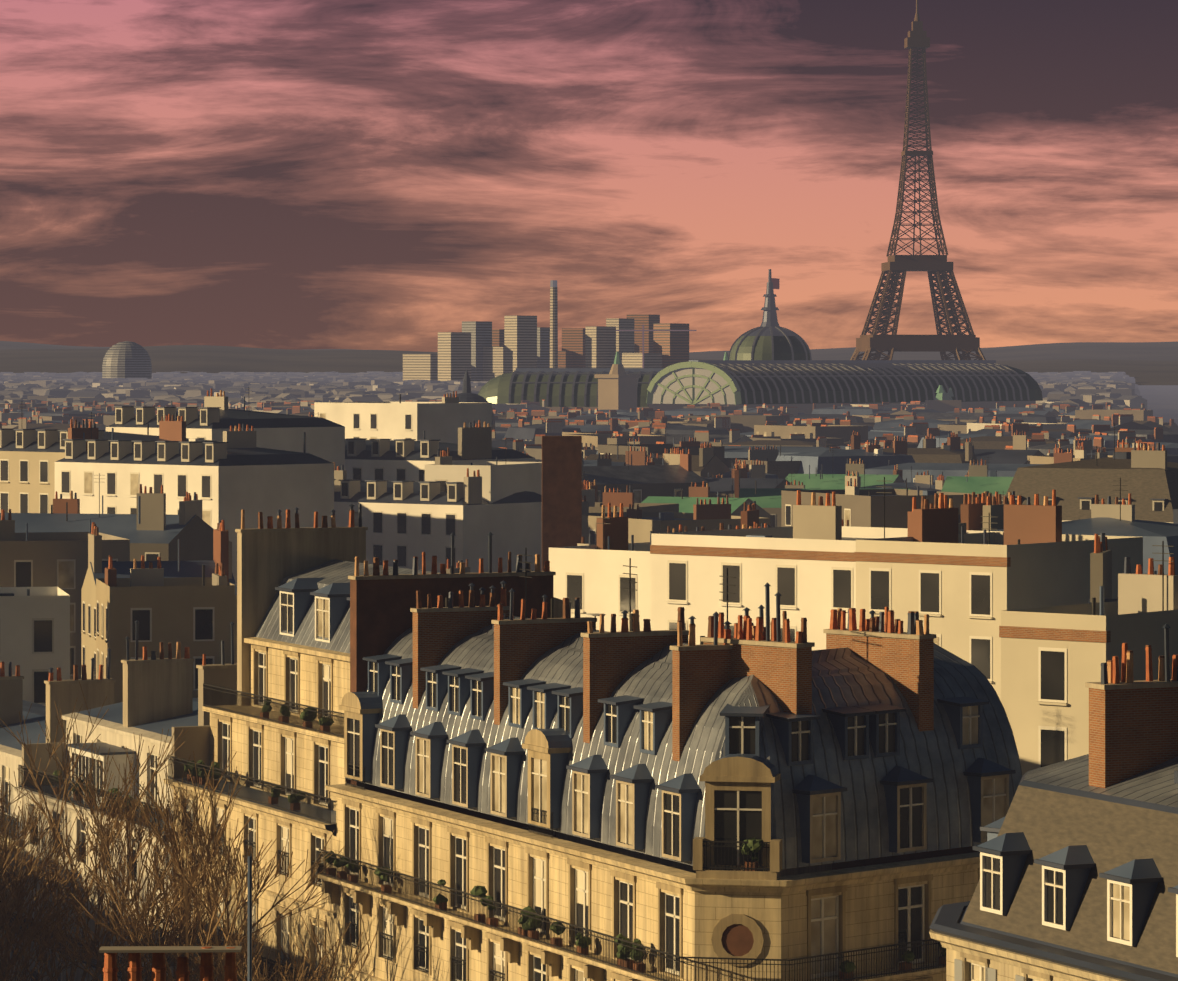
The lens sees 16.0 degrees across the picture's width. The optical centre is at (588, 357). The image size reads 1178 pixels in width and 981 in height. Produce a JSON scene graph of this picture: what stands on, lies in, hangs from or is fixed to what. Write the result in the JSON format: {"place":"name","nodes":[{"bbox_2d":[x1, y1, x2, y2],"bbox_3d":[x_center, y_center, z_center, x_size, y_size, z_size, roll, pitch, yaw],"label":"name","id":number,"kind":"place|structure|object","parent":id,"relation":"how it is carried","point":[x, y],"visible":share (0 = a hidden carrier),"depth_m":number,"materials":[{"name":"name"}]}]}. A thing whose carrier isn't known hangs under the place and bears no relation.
{"place":"outdoors","nodes":[
{"label":"outdoors","id":0,"kind":"place"},
{"bbox_2d":[99,856,251,980],"bbox_3d":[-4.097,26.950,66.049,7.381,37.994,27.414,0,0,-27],"label":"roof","id":1,"kind":"structure","parent":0,"point":[134,969],"depth_m":78.51,"materials":[{"name":"metal"}]},
{"bbox_2d":[0,341,1177,384],"bbox_3d":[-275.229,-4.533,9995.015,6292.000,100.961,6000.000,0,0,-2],"label":"hills","id":2,"kind":"structure","parent":0,"point":[1148,363],"depth_m":8249.02,"materials":[{"name":"stone"}]},
{"bbox_2d":[0,0,1177,351],"label":"sky","id":3,"kind":"structure","parent":0,"point":[268,174],"materials":[{"name":"pink"}]},
{"bbox_2d":[318,532,1021,980],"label":"building","id":4,"kind":"structure","parent":0,"point":[748,802],"depth_m":146.27,"materials":[{"name":"stone"}]},
{"bbox_2d":[929,624,1177,980],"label":"building","id":5,"kind":"structure","parent":0,"point":[1078,880],"depth_m":120.11,"materials":[{"name":"stone"}]},
{"bbox_2d":[1138,385,1177,424],"bbox_3d":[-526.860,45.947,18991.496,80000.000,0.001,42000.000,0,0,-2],"label":"ground","id":6,"kind":"structure","parent":0,"point":[1162,400],"depth_m":4622.90,"materials":[{"name":"stone"}]},
{"bbox_2d":[0,620,335,980],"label":"building","id":7,"kind":"structure","parent":6,"relation":"on","point":[157,695],"depth_m":201.75,"materials":[{"name":"stone"}]},
{"bbox_2d":[0,681,376,980],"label":"bare trees","id":8,"kind":"object","parent":6,"relation":"on","point":[32,931],"visible":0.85,"depth_m":174.76,"materials":[{"name":"plant"}]},
{"bbox_2d":[157,504,570,980],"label":"building","id":9,"kind":"structure","parent":6,"relation":"on","point":[277,725],"depth_m":181.10,"materials":[{"name":"stone"}]},
{"bbox_2d":[102,280,696,429],"bbox_3d":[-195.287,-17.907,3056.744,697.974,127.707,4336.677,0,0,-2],"label":"landmarks","id":10,"kind":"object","parent":6,"relation":"on","point":[478,351],"visible":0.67,"depth_m":4601.06,"materials":[{"name":"concrete"}]},
{"bbox_2d":[0,371,1177,775],"bbox_3d":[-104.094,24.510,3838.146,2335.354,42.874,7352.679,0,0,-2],"label":"city buildings","id":11,"kind":"structure","parent":6,"relation":"on","point":[1024,557],"depth_m":377.78,"materials":[{"name":"stone"}]},
{"bbox_2d":[478,269,1042,413],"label":"exhibition hall","id":12,"kind":"structure","parent":6,"relation":"on","point":[770,362],"depth_m":1737.81,"materials":[{"name":"glass"}]},
{"bbox_2d":[850,0,985,359],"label":"eiffel tower","id":13,"kind":"structure","parent":6,"relation":"on","point":[895,265],"depth_m":3014.65,"materials":[{"name":"metal"}]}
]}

